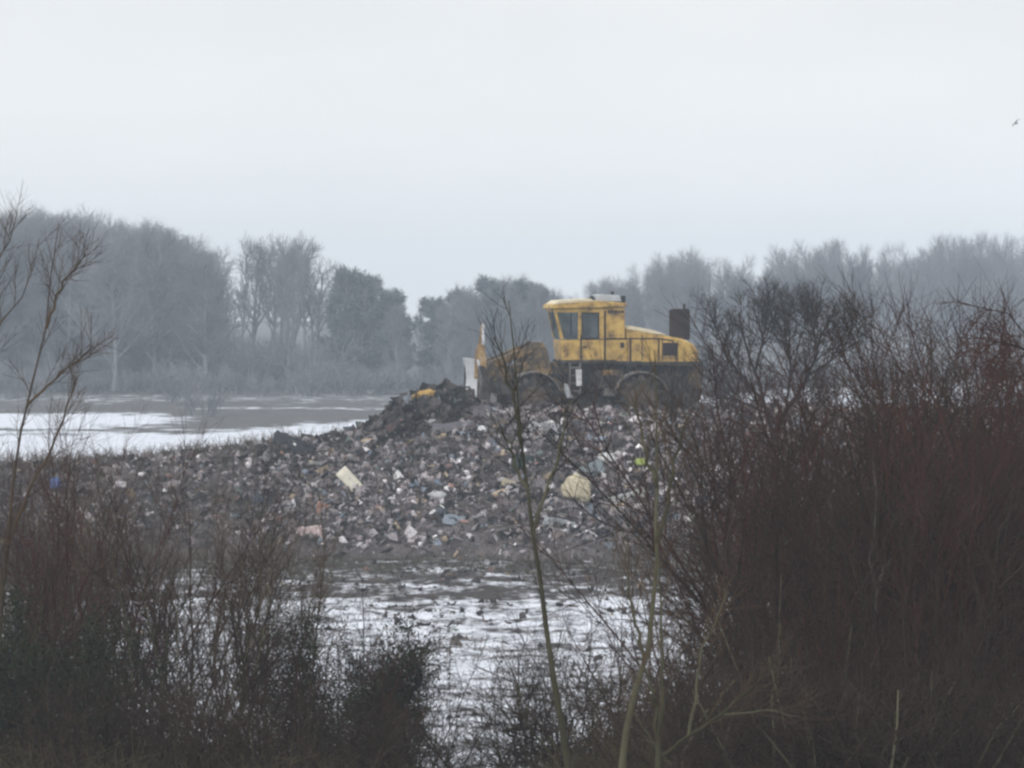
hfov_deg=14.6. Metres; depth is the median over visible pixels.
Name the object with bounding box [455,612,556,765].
hazel shrub
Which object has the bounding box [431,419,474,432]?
plastic sheet
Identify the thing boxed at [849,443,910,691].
birch sapling
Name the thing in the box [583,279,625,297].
bare tree
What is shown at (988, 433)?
shrub
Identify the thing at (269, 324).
bare tree
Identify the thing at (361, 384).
hedge shrub
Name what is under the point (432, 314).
pine tree
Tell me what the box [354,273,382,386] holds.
bare tree
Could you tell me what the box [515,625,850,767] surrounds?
scrub bush
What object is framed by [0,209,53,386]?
bare tree
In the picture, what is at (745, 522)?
hazel shrub
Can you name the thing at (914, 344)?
osier shrub
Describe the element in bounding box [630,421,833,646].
osier shrub
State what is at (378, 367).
hedge shrub
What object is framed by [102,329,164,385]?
hedge shrub
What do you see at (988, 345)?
birch sapling
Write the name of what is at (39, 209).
bare tree
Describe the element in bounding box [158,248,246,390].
bare tree
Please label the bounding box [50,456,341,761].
hazel shrub
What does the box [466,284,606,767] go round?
sapling
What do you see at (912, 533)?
hazel shrub
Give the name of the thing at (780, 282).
bare tree
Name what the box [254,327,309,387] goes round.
hedge shrub
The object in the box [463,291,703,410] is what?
landfill compactor
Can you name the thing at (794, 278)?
bare tree
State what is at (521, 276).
bare tree
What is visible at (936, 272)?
bare tree
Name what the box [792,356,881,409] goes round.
scrub bush
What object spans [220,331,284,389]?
hedge shrub
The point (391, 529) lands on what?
rubbish
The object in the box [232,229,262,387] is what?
bare tree
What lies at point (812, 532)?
hazel shrub
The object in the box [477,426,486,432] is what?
rubbish bag
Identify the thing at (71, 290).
bare tree
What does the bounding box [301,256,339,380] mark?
bare tree
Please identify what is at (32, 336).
bare tree
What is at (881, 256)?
bare tree
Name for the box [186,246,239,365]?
bare tree
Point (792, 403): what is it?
osier shrub
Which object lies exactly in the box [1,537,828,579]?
dead grass
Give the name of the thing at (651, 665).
hazel shrub
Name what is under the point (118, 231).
bare tree
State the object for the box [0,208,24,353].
bare tree
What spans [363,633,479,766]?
hazel shrub
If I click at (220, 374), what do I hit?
hedge shrub
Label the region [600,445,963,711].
osier shrub
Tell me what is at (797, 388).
scrub bush
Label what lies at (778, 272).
bare tree
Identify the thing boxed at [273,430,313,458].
rubber sheet
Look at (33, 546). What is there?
osier shrub
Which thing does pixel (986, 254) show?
bare tree
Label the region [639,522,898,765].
hazel shrub
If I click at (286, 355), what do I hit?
hedge shrub
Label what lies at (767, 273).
bare tree
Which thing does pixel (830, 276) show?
bare tree
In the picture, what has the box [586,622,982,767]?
scrub bush
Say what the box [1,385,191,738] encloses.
osier shrub
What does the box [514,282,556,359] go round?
bare tree
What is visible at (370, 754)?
scrub bush
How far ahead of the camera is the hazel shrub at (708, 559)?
43.10 m
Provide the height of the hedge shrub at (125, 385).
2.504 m
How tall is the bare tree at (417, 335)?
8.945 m
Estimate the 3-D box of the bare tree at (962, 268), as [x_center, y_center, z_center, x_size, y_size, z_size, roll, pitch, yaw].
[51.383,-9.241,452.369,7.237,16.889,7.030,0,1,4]
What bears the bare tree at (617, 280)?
on the ground at (244, 413)
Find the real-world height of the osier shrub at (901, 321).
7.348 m
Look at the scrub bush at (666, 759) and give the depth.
35.74 m
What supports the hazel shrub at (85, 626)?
on the ground at (244, 413)
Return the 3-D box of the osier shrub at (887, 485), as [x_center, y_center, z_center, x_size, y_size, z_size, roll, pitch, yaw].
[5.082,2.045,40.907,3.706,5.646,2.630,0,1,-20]
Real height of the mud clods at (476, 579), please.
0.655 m
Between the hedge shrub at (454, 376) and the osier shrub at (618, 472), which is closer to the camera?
the osier shrub at (618, 472)
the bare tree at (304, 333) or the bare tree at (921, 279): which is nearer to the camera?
the bare tree at (304, 333)
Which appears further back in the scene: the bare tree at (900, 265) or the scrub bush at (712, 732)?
the bare tree at (900, 265)
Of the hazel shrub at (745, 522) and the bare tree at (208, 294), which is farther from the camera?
the bare tree at (208, 294)
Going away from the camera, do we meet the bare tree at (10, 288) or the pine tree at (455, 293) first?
the bare tree at (10, 288)
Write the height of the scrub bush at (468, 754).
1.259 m
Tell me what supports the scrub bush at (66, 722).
on the ground at (244, 413)
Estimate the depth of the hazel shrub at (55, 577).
51.83 m
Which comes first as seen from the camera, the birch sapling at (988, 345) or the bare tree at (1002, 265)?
the birch sapling at (988, 345)
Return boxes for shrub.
[0,319,53,374]
[0,387,317,766]
[0,422,149,744]
[0,449,88,705]
[0,451,130,711]
[0,459,289,745]
[0,460,82,638]
[0,480,162,643]
[0,520,87,743]
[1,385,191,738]
[1,546,230,765]
[2,536,171,764]
[5,368,52,396]
[5,457,206,757]
[14,340,53,382]
[19,450,297,740]
[21,343,70,390]
[28,360,75,391]
[45,361,102,390]
[45,460,358,744]
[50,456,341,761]
[53,335,96,381]
[61,342,111,389]
[63,477,204,668]
[64,316,147,387]
[70,475,318,683]
[82,345,133,389]
[84,352,112,388]
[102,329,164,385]
[111,369,148,391]
[112,319,189,386]
[127,365,167,392]
[137,365,175,392]
[150,362,197,402]
[160,357,210,393]
[168,323,246,388]
[169,483,356,743]
[176,375,229,416]
[187,477,341,759]
[190,363,232,391]
[194,336,239,386]
[214,330,268,385]
[216,366,260,394]
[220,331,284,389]
[225,572,404,748]
[226,335,292,386]
[240,372,276,395]
[248,334,307,388]
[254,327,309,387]
[260,370,301,394]
[261,337,314,381]
[282,361,342,396]
[284,326,361,389]
[303,361,361,393]
[306,325,367,383]
[318,357,376,395]
[323,352,368,389]
[323,624,444,762]
[344,583,497,767]
[354,358,409,394]
[358,361,416,393]
[363,343,417,387]
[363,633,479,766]
[400,366,442,390]
[417,360,462,384]
[450,357,463,376]
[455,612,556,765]
[461,286,1023,679]
[474,417,976,735]
[488,590,613,755]
[499,562,676,747]
[517,301,1022,696]
[521,330,554,362]
[547,578,775,757]
[567,264,1023,729]
[575,608,700,758]
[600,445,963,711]
[605,349,1008,722]
[614,319,1023,746]
[629,286,1023,670]
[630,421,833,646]
[637,345,1005,694]
[638,541,832,767]
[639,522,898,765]
[645,377,1023,717]
[646,378,868,695]
[684,318,1023,746]
[685,520,919,766]
[708,258,1017,703]
[712,318,995,733]
[713,396,869,631]
[745,311,1023,751]
[757,275,1023,732]
[777,271,1023,708]
[795,360,1023,741]
[814,268,1023,717]
[817,263,1023,670]
[831,316,1023,760]
[864,320,1023,751]
[885,272,1023,718]
[887,287,1023,715]
[945,326,1023,690]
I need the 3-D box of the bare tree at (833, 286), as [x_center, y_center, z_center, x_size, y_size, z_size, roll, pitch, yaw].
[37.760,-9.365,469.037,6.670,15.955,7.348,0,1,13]
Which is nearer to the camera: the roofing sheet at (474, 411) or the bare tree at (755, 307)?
the roofing sheet at (474, 411)
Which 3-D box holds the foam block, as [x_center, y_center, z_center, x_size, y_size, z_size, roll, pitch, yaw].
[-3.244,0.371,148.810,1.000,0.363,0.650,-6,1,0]
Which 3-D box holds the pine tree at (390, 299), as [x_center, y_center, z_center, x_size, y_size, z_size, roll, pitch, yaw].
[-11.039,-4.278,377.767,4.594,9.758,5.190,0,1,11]
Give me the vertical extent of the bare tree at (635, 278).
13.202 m
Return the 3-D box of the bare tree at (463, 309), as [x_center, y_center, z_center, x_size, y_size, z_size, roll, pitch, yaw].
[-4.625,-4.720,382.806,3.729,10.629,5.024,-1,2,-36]
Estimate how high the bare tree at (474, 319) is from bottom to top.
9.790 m
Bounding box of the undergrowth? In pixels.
[0,643,1023,767]
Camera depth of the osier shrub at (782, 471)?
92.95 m
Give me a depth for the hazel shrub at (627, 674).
46.38 m
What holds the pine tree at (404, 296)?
on the ground at (244, 413)
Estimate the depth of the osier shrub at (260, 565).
49.71 m
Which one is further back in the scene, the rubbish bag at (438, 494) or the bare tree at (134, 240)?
the bare tree at (134, 240)
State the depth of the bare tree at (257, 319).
412.04 m
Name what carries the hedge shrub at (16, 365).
on the ground at (244, 413)
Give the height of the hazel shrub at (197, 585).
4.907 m
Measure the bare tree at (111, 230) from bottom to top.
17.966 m
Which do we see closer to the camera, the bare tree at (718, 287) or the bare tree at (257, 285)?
the bare tree at (257, 285)
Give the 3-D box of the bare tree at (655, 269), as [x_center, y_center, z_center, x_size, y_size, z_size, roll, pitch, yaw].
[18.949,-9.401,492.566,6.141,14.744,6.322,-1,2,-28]
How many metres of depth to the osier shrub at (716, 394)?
53.83 m
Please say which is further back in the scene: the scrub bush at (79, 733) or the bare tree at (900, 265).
the bare tree at (900, 265)
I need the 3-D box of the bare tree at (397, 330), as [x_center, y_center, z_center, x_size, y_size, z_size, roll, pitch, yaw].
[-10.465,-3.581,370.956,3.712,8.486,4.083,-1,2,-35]
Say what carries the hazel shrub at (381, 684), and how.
on the ground at (244, 413)
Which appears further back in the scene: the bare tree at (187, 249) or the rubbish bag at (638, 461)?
the bare tree at (187, 249)
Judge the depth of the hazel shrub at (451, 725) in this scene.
53.10 m
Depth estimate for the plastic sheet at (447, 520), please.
140.79 m
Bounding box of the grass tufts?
[7,568,703,748]
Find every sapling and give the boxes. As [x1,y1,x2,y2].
[0,179,119,726]
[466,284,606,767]
[592,336,722,767]
[596,522,844,767]
[846,303,896,512]
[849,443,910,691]
[931,279,1023,427]
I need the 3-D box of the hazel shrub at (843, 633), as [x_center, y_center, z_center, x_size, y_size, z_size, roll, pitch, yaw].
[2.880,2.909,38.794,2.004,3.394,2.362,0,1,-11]
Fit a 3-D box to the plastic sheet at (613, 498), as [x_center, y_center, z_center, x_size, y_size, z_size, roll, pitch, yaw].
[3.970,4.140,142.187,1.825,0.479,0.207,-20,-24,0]
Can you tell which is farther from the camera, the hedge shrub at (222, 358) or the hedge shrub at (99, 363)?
the hedge shrub at (222, 358)
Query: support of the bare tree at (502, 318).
on the ground at (244, 413)
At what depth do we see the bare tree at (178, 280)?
381.86 m
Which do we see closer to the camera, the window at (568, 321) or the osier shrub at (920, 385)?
the osier shrub at (920, 385)
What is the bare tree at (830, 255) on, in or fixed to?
on the ground at (244, 413)
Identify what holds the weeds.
on the rubbish mound
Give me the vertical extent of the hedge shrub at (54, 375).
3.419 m
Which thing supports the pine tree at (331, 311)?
on the ground at (244, 413)
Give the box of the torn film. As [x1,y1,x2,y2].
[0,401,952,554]
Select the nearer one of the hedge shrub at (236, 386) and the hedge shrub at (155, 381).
the hedge shrub at (236, 386)
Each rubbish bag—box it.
[50,477,61,488]
[427,491,445,498]
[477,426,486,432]
[561,473,590,501]
[598,453,616,462]
[634,458,644,465]
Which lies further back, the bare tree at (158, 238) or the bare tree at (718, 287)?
the bare tree at (718, 287)
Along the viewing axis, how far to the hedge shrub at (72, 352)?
371.36 m
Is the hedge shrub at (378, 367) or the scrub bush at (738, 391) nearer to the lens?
the scrub bush at (738, 391)
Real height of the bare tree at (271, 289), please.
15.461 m
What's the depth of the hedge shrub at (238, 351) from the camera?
389.80 m
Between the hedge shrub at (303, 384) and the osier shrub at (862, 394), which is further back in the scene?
the hedge shrub at (303, 384)
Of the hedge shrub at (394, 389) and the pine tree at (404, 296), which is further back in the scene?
the pine tree at (404, 296)
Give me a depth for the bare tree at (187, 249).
402.13 m
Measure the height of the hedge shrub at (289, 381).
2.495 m
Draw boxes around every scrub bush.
[0,650,285,767]
[0,657,193,767]
[51,656,336,767]
[96,642,441,767]
[122,584,453,767]
[202,666,443,767]
[300,680,534,767]
[377,669,613,767]
[412,726,534,767]
[440,651,718,767]
[454,620,810,767]
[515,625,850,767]
[558,615,940,767]
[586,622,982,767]
[627,610,1021,767]
[677,370,748,411]
[701,364,777,409]
[707,622,1023,767]
[767,370,838,403]
[770,637,1023,767]
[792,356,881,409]
[861,363,952,404]
[926,369,997,413]
[980,365,1022,411]
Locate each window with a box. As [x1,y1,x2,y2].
[557,312,577,338]
[581,312,598,338]
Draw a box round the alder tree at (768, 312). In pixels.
[679,268,883,610]
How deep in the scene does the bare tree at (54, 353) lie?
381.61 m
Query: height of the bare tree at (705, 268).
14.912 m
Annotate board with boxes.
[336,466,362,490]
[501,478,515,486]
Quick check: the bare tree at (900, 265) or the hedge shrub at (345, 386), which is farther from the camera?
the bare tree at (900, 265)
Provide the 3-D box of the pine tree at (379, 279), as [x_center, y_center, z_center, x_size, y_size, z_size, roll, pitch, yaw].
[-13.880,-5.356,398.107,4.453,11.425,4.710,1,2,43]
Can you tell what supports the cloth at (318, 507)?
on the rubbish mound
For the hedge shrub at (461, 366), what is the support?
on the ground at (244, 413)
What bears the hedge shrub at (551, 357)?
on the ground at (244, 413)
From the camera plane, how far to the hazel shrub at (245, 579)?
52.00 m
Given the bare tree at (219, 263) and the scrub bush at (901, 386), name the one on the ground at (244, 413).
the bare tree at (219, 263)
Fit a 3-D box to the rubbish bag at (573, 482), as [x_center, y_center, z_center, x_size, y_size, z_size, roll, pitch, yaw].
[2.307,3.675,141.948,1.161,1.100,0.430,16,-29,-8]
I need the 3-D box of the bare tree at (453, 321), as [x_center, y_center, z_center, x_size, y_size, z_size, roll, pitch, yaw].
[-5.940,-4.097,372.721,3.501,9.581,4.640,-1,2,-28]
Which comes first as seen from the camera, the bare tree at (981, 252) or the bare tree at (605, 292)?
the bare tree at (605, 292)
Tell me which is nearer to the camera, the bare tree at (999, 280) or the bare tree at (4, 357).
the bare tree at (4, 357)
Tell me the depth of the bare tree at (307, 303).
381.25 m
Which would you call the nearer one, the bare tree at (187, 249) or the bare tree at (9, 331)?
the bare tree at (9, 331)
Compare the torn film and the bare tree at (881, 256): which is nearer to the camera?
the torn film
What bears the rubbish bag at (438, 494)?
on the rubbish mound
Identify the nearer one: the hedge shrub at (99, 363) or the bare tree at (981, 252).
the hedge shrub at (99, 363)
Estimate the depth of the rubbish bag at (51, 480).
145.13 m
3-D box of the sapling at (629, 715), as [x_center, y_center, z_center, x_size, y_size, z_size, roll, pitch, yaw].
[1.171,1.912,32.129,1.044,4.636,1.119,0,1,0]
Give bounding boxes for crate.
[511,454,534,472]
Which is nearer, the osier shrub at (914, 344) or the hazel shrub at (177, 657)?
the hazel shrub at (177, 657)
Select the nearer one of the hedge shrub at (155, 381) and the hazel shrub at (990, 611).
the hazel shrub at (990, 611)
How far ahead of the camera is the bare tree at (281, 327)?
413.90 m
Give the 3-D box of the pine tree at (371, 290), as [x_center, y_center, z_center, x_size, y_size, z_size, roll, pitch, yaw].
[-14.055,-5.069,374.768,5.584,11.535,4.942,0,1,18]
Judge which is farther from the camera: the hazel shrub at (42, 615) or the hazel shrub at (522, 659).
the hazel shrub at (522, 659)
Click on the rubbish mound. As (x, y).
(403, 550)
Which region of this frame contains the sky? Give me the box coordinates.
[0,0,1023,321]
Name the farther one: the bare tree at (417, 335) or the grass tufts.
the bare tree at (417, 335)
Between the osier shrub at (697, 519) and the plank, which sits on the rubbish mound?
the plank
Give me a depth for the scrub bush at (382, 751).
39.57 m
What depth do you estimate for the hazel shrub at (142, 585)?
53.40 m
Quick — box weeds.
[0,419,359,566]
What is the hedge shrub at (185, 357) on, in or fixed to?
on the ground at (244, 413)
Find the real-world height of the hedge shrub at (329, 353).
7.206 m
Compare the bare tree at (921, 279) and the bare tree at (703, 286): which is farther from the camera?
the bare tree at (703, 286)
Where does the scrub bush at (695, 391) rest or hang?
on the rubbish mound
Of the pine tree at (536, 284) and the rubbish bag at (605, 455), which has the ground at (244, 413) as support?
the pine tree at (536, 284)
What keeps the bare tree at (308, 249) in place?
on the ground at (244, 413)
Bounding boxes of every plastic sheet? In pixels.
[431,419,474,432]
[442,513,465,524]
[529,422,562,433]
[543,516,574,528]
[579,458,605,475]
[609,487,645,502]
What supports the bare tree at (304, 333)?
on the ground at (244, 413)
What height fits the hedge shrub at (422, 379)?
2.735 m
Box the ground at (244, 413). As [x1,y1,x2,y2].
[0,321,1023,767]
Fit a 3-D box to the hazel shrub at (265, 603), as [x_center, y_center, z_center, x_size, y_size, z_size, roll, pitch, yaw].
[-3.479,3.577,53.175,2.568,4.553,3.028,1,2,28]
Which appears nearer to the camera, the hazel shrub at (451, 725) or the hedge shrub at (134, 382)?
the hazel shrub at (451, 725)
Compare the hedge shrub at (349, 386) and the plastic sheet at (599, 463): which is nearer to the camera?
the plastic sheet at (599, 463)
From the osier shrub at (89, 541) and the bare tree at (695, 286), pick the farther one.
the bare tree at (695, 286)
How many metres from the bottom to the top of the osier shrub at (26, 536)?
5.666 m
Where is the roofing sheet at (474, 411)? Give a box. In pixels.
[461,404,491,416]
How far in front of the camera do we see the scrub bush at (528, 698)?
43.78 m
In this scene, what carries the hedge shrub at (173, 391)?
on the ground at (244, 413)
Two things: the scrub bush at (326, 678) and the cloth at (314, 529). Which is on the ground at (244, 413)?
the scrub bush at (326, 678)
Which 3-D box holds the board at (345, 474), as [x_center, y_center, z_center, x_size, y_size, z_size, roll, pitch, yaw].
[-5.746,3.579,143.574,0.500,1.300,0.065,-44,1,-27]
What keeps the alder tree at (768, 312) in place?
on the ground at (244, 413)
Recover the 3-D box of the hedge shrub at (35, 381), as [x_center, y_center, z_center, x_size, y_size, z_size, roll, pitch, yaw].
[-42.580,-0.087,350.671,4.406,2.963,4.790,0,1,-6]
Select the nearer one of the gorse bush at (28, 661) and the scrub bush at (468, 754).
the gorse bush at (28, 661)
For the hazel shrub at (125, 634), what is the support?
on the ground at (244, 413)
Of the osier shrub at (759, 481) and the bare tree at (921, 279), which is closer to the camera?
the osier shrub at (759, 481)
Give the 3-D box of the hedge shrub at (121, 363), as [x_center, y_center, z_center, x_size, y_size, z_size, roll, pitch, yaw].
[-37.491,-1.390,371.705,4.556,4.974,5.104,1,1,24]
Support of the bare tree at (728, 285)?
on the ground at (244, 413)
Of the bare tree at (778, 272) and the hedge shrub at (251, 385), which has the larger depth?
the bare tree at (778, 272)
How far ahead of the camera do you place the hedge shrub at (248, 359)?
382.33 m
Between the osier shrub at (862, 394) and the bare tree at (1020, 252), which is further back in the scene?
the bare tree at (1020, 252)
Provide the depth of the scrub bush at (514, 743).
43.32 m
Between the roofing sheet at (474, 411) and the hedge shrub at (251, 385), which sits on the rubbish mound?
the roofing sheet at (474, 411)
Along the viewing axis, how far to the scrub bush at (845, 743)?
35.38 m
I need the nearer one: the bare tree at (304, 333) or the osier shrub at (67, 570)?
the osier shrub at (67, 570)
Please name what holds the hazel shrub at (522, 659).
on the ground at (244, 413)
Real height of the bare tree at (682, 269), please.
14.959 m
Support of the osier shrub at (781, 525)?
on the ground at (244, 413)
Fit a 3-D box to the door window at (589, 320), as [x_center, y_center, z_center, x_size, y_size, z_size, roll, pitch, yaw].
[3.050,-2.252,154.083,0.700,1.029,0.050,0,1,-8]
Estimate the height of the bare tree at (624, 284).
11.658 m
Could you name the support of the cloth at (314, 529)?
on the rubbish mound
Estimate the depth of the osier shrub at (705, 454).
53.54 m
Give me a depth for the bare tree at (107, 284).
379.50 m
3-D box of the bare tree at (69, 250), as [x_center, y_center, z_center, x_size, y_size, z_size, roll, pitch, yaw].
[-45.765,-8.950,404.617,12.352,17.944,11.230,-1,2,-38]
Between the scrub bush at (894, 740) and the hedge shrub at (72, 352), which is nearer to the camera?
the scrub bush at (894, 740)
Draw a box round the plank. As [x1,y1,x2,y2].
[309,461,342,466]
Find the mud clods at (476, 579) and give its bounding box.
[0,555,787,730]
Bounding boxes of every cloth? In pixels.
[295,525,322,537]
[316,501,328,514]
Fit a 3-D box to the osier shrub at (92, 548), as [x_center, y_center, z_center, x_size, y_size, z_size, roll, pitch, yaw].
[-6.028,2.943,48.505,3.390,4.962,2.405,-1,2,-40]
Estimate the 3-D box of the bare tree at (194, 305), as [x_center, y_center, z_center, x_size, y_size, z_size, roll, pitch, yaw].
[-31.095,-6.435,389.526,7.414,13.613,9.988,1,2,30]
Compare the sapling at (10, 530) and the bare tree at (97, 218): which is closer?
the sapling at (10, 530)
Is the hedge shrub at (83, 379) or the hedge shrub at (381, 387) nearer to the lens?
the hedge shrub at (381, 387)
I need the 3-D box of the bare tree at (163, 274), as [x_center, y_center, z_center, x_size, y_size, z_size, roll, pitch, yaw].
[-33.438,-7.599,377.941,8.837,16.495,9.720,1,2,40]
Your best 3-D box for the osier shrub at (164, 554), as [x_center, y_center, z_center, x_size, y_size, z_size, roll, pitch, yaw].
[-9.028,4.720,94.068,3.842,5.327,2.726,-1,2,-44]
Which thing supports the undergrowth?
on the ground at (244, 413)
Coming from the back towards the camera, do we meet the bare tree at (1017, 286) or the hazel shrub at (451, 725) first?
the bare tree at (1017, 286)
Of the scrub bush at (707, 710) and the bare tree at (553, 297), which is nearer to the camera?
the scrub bush at (707, 710)
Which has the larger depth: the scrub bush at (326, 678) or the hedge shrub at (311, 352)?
the hedge shrub at (311, 352)
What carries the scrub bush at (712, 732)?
on the ground at (244, 413)
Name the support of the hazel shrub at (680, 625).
on the ground at (244, 413)
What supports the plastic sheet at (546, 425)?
on the rubbish mound
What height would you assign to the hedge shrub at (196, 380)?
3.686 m
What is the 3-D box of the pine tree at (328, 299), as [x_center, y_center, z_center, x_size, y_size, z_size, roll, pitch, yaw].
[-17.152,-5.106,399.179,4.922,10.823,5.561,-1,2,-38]
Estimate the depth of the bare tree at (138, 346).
377.39 m
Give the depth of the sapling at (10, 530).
45.94 m
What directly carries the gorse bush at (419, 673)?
on the ground at (244, 413)
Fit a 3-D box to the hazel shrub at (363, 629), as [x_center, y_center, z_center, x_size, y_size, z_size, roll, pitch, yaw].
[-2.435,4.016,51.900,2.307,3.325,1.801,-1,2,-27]
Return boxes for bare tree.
[0,200,56,379]
[0,205,80,366]
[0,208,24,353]
[0,208,89,382]
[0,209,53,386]
[0,212,20,378]
[0,223,53,356]
[1,203,29,381]
[16,207,117,388]
[21,213,83,386]
[24,200,109,354]
[25,208,103,360]
[28,207,88,363]
[48,221,135,359]
[56,223,170,390]
[61,209,127,343]
[80,212,141,340]
[81,216,147,346]
[103,217,163,364]
[106,216,173,387]
[115,217,203,364]
[116,218,203,388]
[125,222,175,357]
[128,237,197,374]
[141,229,223,380]
[153,251,233,377]
[156,226,201,377]
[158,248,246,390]
[159,244,242,385]
[175,246,241,371]
[185,250,227,386]
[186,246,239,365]
[207,244,248,381]
[231,237,278,340]
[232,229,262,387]
[232,236,272,383]
[250,234,293,387]
[251,241,299,348]
[265,233,306,377]
[266,234,306,384]
[275,230,324,354]
[284,238,328,386]
[288,242,325,368]
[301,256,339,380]
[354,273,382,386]
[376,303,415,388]
[413,302,423,379]
[432,292,466,379]
[445,283,480,380]
[454,290,493,360]
[456,286,494,357]
[491,276,524,363]
[498,271,532,336]
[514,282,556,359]
[522,288,551,355]
[528,286,563,361]
[581,278,629,325]
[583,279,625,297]
[597,274,633,321]
[601,276,638,324]
[612,273,649,329]
[619,262,662,330]
[624,270,662,330]
[637,253,703,338]
[639,252,679,331]
[641,256,688,335]
[657,248,701,340]
[662,252,723,348]
[676,244,714,356]
[677,248,723,343]
[705,256,752,362]
[711,251,756,368]
[736,267,772,363]
[737,275,783,374]
[760,266,798,370]
[762,243,803,364]
[764,249,803,366]
[768,241,826,366]
[793,239,842,365]
[794,236,853,373]
[807,236,845,359]
[810,239,852,369]
[824,240,884,366]
[831,240,889,374]
[849,242,905,370]
[850,246,905,364]
[878,254,920,363]
[886,242,936,359]
[890,235,961,372]
[892,244,943,365]
[909,236,968,365]
[914,232,970,366]
[923,233,986,371]
[937,230,993,373]
[947,233,991,363]
[966,232,1023,365]
[970,238,1022,363]
[972,228,1022,360]
[975,235,1023,374]
[1005,239,1023,333]
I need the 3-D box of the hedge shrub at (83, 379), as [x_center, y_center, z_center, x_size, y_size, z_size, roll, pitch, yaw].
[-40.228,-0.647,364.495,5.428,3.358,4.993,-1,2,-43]
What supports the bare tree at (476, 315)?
on the ground at (244, 413)
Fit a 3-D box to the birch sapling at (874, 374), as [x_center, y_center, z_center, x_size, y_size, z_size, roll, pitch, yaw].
[5.017,2.399,54.613,1.192,7.089,1.188,1,2,36]
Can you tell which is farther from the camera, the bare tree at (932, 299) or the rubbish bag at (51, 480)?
the bare tree at (932, 299)
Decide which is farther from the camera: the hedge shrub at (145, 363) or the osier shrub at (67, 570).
the hedge shrub at (145, 363)
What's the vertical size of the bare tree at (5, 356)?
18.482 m
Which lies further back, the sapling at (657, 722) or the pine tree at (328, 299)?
the pine tree at (328, 299)
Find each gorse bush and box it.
[0,559,190,767]
[246,589,457,767]
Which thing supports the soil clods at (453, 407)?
on the rubbish mound
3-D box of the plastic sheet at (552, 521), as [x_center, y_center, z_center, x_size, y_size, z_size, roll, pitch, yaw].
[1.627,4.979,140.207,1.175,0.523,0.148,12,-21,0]
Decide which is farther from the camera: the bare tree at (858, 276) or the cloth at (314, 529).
the bare tree at (858, 276)
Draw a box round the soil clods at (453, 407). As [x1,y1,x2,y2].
[368,378,476,448]
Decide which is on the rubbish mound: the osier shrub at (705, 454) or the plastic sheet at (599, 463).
the plastic sheet at (599, 463)
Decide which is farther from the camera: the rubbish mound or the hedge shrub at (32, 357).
the hedge shrub at (32, 357)
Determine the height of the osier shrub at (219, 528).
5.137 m
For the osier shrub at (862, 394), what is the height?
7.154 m
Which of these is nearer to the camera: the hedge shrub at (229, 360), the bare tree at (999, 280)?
the hedge shrub at (229, 360)
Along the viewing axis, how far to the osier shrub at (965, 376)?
50.03 m
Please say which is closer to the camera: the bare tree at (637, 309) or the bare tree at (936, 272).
the bare tree at (637, 309)
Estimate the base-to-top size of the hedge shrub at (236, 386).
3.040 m
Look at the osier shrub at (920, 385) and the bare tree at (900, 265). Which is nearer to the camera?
the osier shrub at (920, 385)
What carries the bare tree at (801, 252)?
on the ground at (244, 413)
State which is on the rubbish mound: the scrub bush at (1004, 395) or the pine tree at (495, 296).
the scrub bush at (1004, 395)
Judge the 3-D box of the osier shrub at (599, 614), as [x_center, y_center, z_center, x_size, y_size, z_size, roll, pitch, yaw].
[2.569,2.733,45.259,5.411,4.785,3.774,0,1,15]
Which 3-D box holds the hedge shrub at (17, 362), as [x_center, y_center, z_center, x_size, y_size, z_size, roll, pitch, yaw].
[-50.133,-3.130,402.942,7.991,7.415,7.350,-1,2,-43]
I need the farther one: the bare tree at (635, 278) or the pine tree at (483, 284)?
the bare tree at (635, 278)
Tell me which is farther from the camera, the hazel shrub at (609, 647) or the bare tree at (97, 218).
the bare tree at (97, 218)
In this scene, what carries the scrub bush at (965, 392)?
on the rubbish mound
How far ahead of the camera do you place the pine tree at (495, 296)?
385.92 m
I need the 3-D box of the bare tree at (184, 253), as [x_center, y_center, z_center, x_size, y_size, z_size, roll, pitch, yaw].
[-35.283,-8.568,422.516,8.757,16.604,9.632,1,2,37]
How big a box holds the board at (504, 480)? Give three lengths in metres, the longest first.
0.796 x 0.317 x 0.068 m
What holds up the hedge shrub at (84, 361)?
on the ground at (244, 413)
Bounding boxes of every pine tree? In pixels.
[314,292,359,378]
[317,263,369,388]
[318,278,369,373]
[331,270,391,381]
[362,273,385,383]
[371,286,417,376]
[372,289,420,387]
[413,295,449,383]
[421,296,455,384]
[430,288,470,381]
[469,279,518,365]
[470,273,504,357]
[493,277,537,363]
[506,279,537,364]
[528,280,550,335]
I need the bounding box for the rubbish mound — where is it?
[0,393,1015,562]
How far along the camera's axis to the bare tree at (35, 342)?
373.49 m
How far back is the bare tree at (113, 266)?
366.13 m
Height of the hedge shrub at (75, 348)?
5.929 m
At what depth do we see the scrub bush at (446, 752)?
42.27 m
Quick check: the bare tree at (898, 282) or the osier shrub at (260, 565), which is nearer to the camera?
the osier shrub at (260, 565)
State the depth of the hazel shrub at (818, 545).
42.08 m
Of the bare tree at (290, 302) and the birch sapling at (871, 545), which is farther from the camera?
the bare tree at (290, 302)
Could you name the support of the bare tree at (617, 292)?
on the ground at (244, 413)
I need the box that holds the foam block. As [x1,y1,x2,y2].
[412,389,435,398]
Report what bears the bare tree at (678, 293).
on the ground at (244, 413)
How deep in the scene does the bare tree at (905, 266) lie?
484.06 m
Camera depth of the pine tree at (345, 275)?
374.14 m
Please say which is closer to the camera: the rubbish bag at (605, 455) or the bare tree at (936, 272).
the rubbish bag at (605, 455)
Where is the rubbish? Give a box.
[0,387,1023,559]
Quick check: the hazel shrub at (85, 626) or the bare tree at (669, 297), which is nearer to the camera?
the hazel shrub at (85, 626)
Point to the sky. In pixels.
(429, 147)

